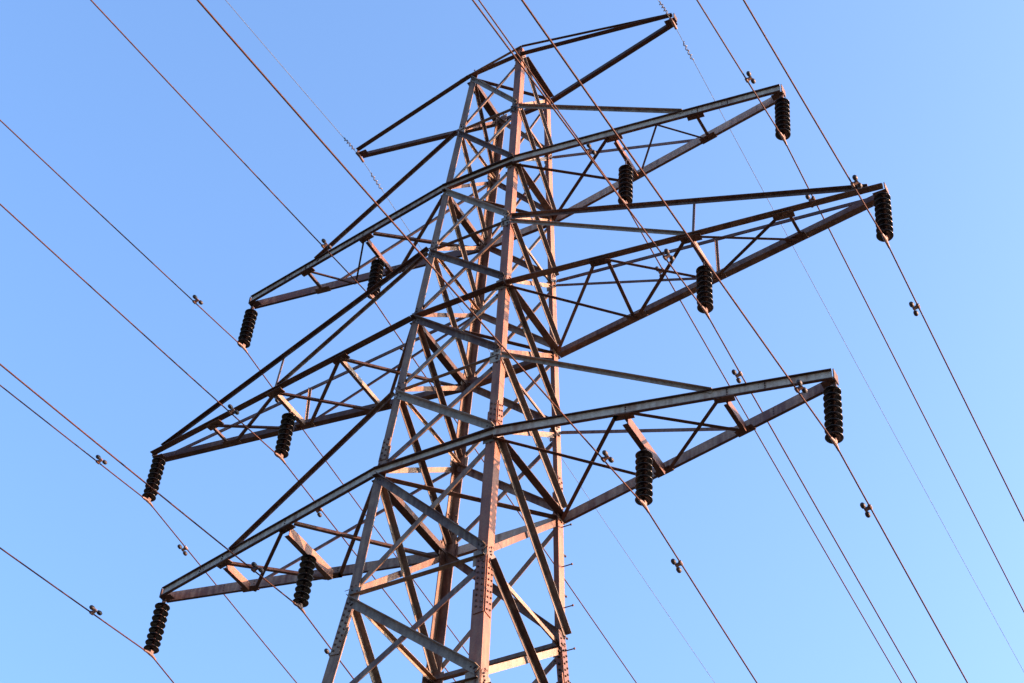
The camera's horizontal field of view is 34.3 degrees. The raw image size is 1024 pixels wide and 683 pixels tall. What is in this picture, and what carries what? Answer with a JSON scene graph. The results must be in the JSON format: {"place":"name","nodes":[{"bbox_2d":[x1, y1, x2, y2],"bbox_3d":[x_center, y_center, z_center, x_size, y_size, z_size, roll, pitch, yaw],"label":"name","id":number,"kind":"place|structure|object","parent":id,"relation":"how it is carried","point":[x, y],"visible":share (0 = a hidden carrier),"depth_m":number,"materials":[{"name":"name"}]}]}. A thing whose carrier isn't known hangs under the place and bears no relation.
{"place":"outdoors","nodes":[
{"label":"outdoors","id":0,"kind":"place"},
{"bbox_2d":[0,0,1023,682],"label":"sky","id":1,"kind":"structure","parent":0,"point":[924,99],"materials":[{"name":"blue"}]},
{"label":"ground","id":2,"kind":"structure","parent":0,"visible":0},
{"bbox_2d":[150,13,888,682],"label":"lattice tower","id":3,"kind":"structure","parent":2,"relation":"on","point":[478,665],"depth_m":27.06,"materials":[{"name":"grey metal"}]},
{"bbox_2d":[142,457,165,505],"bbox_3d":[-6.566,2.550,30.423,0.265,1.059,0.264,18,-47,-13],"label":"insulator string","id":4,"kind":"object","parent":3,"relation":"hanging from","point":[149,494],"visible":0.94,"depth_m":30.39,"materials":[{"name":"brown ceramic"}]},
{"bbox_2d":[0,385,296,682],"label":"power conductor","id":5,"kind":"object","parent":4,"relation":"hanging from","point":[156,512],"visible":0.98,"depth_m":30.13,"materials":[{"name":"metal"}]},
{"bbox_2d":[95,455,106,464],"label":"vibration damper","id":6,"kind":"object","parent":5,"relation":"attached to","point":[99,458],"visible":1,"depth_m":29.19,"materials":[{"name":"grey metal"}]},
{"bbox_2d":[177,544,187,555],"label":"vibration damper","id":7,"kind":"object","parent":5,"relation":"attached to","point":[179,546],"visible":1,"depth_m":30.56,"materials":[{"name":"grey metal"}]},
{"bbox_2d":[144,601,169,658],"bbox_3d":[-5.870,4.746,27.435,0.262,1.087,0.263,9,-46,-4],"label":"insulator string","id":8,"kind":"object","parent":3,"relation":"hanging from","point":[156,630],"visible":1,"depth_m":27.40,"materials":[{"name":"brown ceramic"}]},
{"bbox_2d":[0,547,173,682],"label":"power conductor","id":9,"kind":"object","parent":8,"relation":"hanging from","point":[84,608],"visible":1,"depth_m":26.02,"materials":[{"name":"metal"}]},
{"bbox_2d":[89,605,101,614],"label":"vibration damper","id":10,"kind":"object","parent":9,"relation":"attached to","point":[94,610],"visible":1,"depth_m":26.16,"materials":[{"name":"grey metal"}]},
{"bbox_2d":[237,306,257,351],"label":"insulator string","id":11,"kind":"object","parent":3,"relation":"hanging from","point":[247,328],"visible":1,"depth_m":32.25,"materials":[{"name":"brown ceramic"}]},
{"bbox_2d":[0,120,468,654],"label":"power conductor","id":12,"kind":"object","parent":11,"relation":"hanging from","point":[216,322],"visible":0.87,"depth_m":30.94,"materials":[{"name":"metal"}]},
{"bbox_2d":[192,295,202,304],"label":"vibration damper","id":13,"kind":"object","parent":12,"relation":"attached to","point":[196,300],"visible":1,"depth_m":31.00,"materials":[{"name":"grey metal"}]},
{"bbox_2d":[274,410,295,462],"bbox_3d":[-4.000,1.639,29.291,0.262,1.164,0.262,18,-47,-13],"label":"insulator string","id":14,"kind":"object","parent":3,"relation":"hanging from","point":[284,438],"visible":1,"depth_m":29.21,"materials":[{"name":"brown ceramic"}]},
{"bbox_2d":[0,204,455,680],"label":"power conductor","id":15,"kind":"object","parent":14,"relation":"hanging from","point":[12,215],"visible":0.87,"depth_m":27.18,"materials":[{"name":"metal"}]},
{"bbox_2d":[227,404,238,414],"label":"vibration damper","id":16,"kind":"object","parent":15,"relation":"attached to","point":[232,409],"visible":1,"depth_m":27.98,"materials":[{"name":"grey metal"}]},
{"bbox_2d":[316,508,322,516],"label":"vibration damper","id":17,"kind":"object","parent":15,"relation":"attached to","point":[319,514],"visible":0.56,"depth_m":29.46,"materials":[{"name":"grey metal"}]},
{"bbox_2d":[293,554,316,613],"bbox_3d":[-3.292,3.815,26.316,0.262,1.059,0.264,9,-46,-4],"label":"insulator string","id":18,"kind":"object","parent":3,"relation":"hanging from","point":[301,595],"visible":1,"depth_m":26.28,"materials":[{"name":"brown ceramic"}]},
{"bbox_2d":[0,363,353,678],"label":"power conductor","id":19,"kind":"object","parent":18,"relation":"hanging from","point":[67,419],"visible":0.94,"depth_m":23.85,"materials":[{"name":"metal"}]},
{"bbox_2d":[251,562,263,572],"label":"vibration damper","id":20,"kind":"object","parent":19,"relation":"attached to","point":[256,568],"visible":1,"depth_m":25.19,"materials":[{"name":"grey metal"}]},
{"bbox_2d":[355,152,363,162],"bbox_3d":[-3.168,-3.869,34.647,0.057,0.152,0.269,-21,-51,23],"label":"earth wire clamp","id":21,"kind":"object","parent":3,"relation":"hanging from","point":[359,156],"visible":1,"depth_m":34.61,"materials":[{"name":"grey metal"}]},
{"bbox_2d":[226,1,714,682],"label":"earth wire","id":22,"kind":"object","parent":21,"relation":"attached to","point":[460,307],"visible":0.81,"depth_m":35.56,"materials":[{"name":"metal"}]},
{"bbox_2d":[367,257,384,302],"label":"insulator string","id":23,"kind":"object","parent":3,"relation":"hanging from","point":[376,270],"visible":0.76,"depth_m":31.20,"materials":[{"name":"brown ceramic"}]},
{"bbox_2d":[90,0,636,682],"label":"power conductor","id":24,"kind":"object","parent":23,"relation":"hanging from","point":[338,262],"visible":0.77,"depth_m":29.31,"materials":[{"name":"metal"}]},
{"bbox_2d":[321,239,331,248],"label":"vibration damper","id":25,"kind":"object","parent":24,"relation":"attached to","point":[324,245],"visible":1,"depth_m":29.81,"materials":[{"name":"grey metal"}]},
{"bbox_2d":[618,158,632,211],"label":"insulator string","id":26,"kind":"object","parent":3,"relation":"hanging from","point":[625,184],"visible":0.94,"depth_m":29.06,"materials":[{"name":"brown ceramic"}]},
{"bbox_2d":[478,0,901,682],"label":"power conductor","id":27,"kind":"object","parent":26,"relation":"hanging from","point":[696,328],"visible":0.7,"depth_m":29.96,"materials":[{"name":"metal"}]},
{"bbox_2d":[586,143,595,154],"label":"vibration damper","id":28,"kind":"object","parent":27,"relation":"attached to","point":[590,149],"visible":0.94,"depth_m":27.87,"materials":[{"name":"grey metal"}]},
{"bbox_2d":[635,449,652,512],"bbox_3d":[1.910,1.968,24.028,0.262,1.119,0.263,18,-47,-13],"label":"insulator string","id":29,"kind":"object","parent":3,"relation":"hanging from","point":[644,475],"visible":1,"depth_m":23.96,"materials":[{"name":"brown ceramic"}]},
{"bbox_2d":[197,0,757,682],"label":"power conductor","id":30,"kind":"object","parent":29,"relation":"hanging from","point":[465,304],"visible":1,"depth_m":20.46,"materials":[{"name":"metal"}]},
{"bbox_2d":[601,450,613,462],"bbox_3d":[1.296,1.601,22.883,0.135,0.101,0.259,-20,-51,22],"label":"vibration damper","id":31,"kind":"object","parent":30,"relation":"attached to","point":[606,456],"visible":1,"depth_m":22.86,"materials":[{"name":"grey metal"}]},
{"bbox_2d":[671,559,682,572],"bbox_3d":[2.416,3.252,24.137,0.136,0.117,0.260,-20,-51,22],"label":"vibration damper","id":32,"kind":"object","parent":30,"relation":"attached to","point":[677,565],"visible":1,"depth_m":24.12,"materials":[{"name":"grey metal"}]},
{"bbox_2d":[669,17,677,29],"bbox_3d":[3.103,-6.137,31.933,0.056,0.154,0.270,-21,-51,23],"label":"earth wire clamp","id":33,"kind":"object","parent":3,"relation":"hanging from","point":[672,22],"visible":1,"depth_m":31.90,"materials":[{"name":"grey metal"}]},
{"bbox_2d":[658,0,1022,669],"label":"earth wire","id":34,"kind":"object","parent":33,"relation":"attached to","point":[843,340],"visible":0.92,"depth_m":35.37,"materials":[{"name":"metal"}]},
{"bbox_2d":[696,259,713,317],"bbox_3d":[3.039,-0.876,26.211,0.264,1.254,0.264,9,-46,-4],"label":"insulator string","id":35,"kind":"object","parent":3,"relation":"hanging from","point":[704,292],"visible":0.97,"depth_m":26.07,"materials":[{"name":"brown ceramic"}]},
{"bbox_2d":[472,0,916,682],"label":"power conductor","id":36,"kind":"object","parent":35,"relation":"hanging from","point":[700,304],"visible":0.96,"depth_m":25.43,"materials":[{"name":"metal"}]},
{"bbox_2d":[663,249,674,260],"bbox_3d":[2.334,-1.284,24.915,0.135,0.101,0.259,-20,-51,22],"label":"vibration damper","id":37,"kind":"object","parent":36,"relation":"attached to","point":[669,256],"visible":1,"depth_m":24.90,"materials":[{"name":"grey metal"}]},
{"bbox_2d":[732,369,742,382],"bbox_3d":[3.586,0.541,26.311,0.135,0.118,0.260,-20,-51,22],"label":"vibration damper","id":38,"kind":"object","parent":36,"relation":"attached to","point":[737,375],"visible":1,"depth_m":26.30,"materials":[{"name":"grey metal"}]},
{"bbox_2d":[774,96,790,144],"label":"insulator string","id":39,"kind":"object","parent":3,"relation":"hanging from","point":[782,114],"visible":0.98,"depth_m":28.00,"materials":[{"name":"brown ceramic"}]},
{"bbox_2d":[696,0,1023,611],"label":"power conductor","id":40,"kind":"object","parent":39,"relation":"hanging from","point":[864,299],"visible":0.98,"depth_m":29.25,"materials":[{"name":"metal"}]},
{"bbox_2d":[745,71,755,83],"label":"vibration damper","id":41,"kind":"object","parent":40,"relation":"attached to","point":[749,78],"visible":1,"depth_m":26.82,"materials":[{"name":"grey metal"}]},
{"bbox_2d":[805,195,815,207],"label":"vibration damper","id":42,"kind":"object","parent":40,"relation":"attached to","point":[808,198],"visible":0.55,"depth_m":28.23,"materials":[{"name":"grey metal"}]},
{"bbox_2d":[823,385,843,450],"bbox_3d":[4.446,1.017,22.967,0.263,1.097,0.300,-18,-50,24],"label":"insulator string","id":43,"kind":"object","parent":3,"relation":"hanging from","point":[833,411],"visible":0.98,"depth_m":22.91,"materials":[{"name":"brown ceramic"}]},
{"bbox_2d":[521,0,967,682],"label":"power conductor","id":44,"kind":"object","parent":43,"relation":"hanging from","point":[739,310],"visible":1,"depth_m":20.50,"materials":[{"name":"metal"}]},
{"bbox_2d":[794,380,807,393],"bbox_3d":[3.780,0.608,21.809,0.135,0.100,0.259,-20,-51,22],"label":"vibration damper","id":45,"kind":"object","parent":44,"relation":"attached to","point":[801,387],"visible":1,"depth_m":21.79,"materials":[{"name":"grey metal"}]},
{"bbox_2d":[860,502,872,517],"bbox_3d":[4.948,2.336,23.109,0.136,0.118,0.260,-20,-51,22],"label":"vibration damper","id":46,"kind":"object","parent":44,"relation":"attached to","point":[866,509],"visible":1,"depth_m":23.10,"materials":[{"name":"grey metal"}]},
{"bbox_2d":[874,192,893,246],"bbox_3d":[5.632,-1.870,25.151,0.262,1.059,0.300,-18,-50,24],"label":"insulator string","id":47,"kind":"object","parent":3,"relation":"hanging from","point":[883,212],"visible":0.99,"depth_m":25.08,"materials":[{"name":"brown ceramic"}]},
{"bbox_2d":[743,0,1023,520],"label":"power conductor","id":48,"kind":"object","parent":47,"relation":"hanging from","point":[770,45],"visible":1,"depth_m":24.83,"materials":[{"name":"metal"}]},
{"bbox_2d":[850,175,861,188],"bbox_3d":[4.963,-2.295,23.995,0.135,0.100,0.259,-20,-51,22],"label":"vibration damper","id":49,"kind":"object","parent":48,"relation":"attached to","point":[856,182],"visible":1,"depth_m":23.97,"materials":[{"name":"grey metal"}]},
{"bbox_2d":[909,301,919,315],"bbox_3d":[6.160,-0.510,25.329,0.135,0.119,0.260,-20,-51,22],"label":"vibration damper","id":50,"kind":"object","parent":48,"relation":"attached to","point":[914,308],"visible":1,"depth_m":25.32,"materials":[{"name":"grey metal"}]}
]}

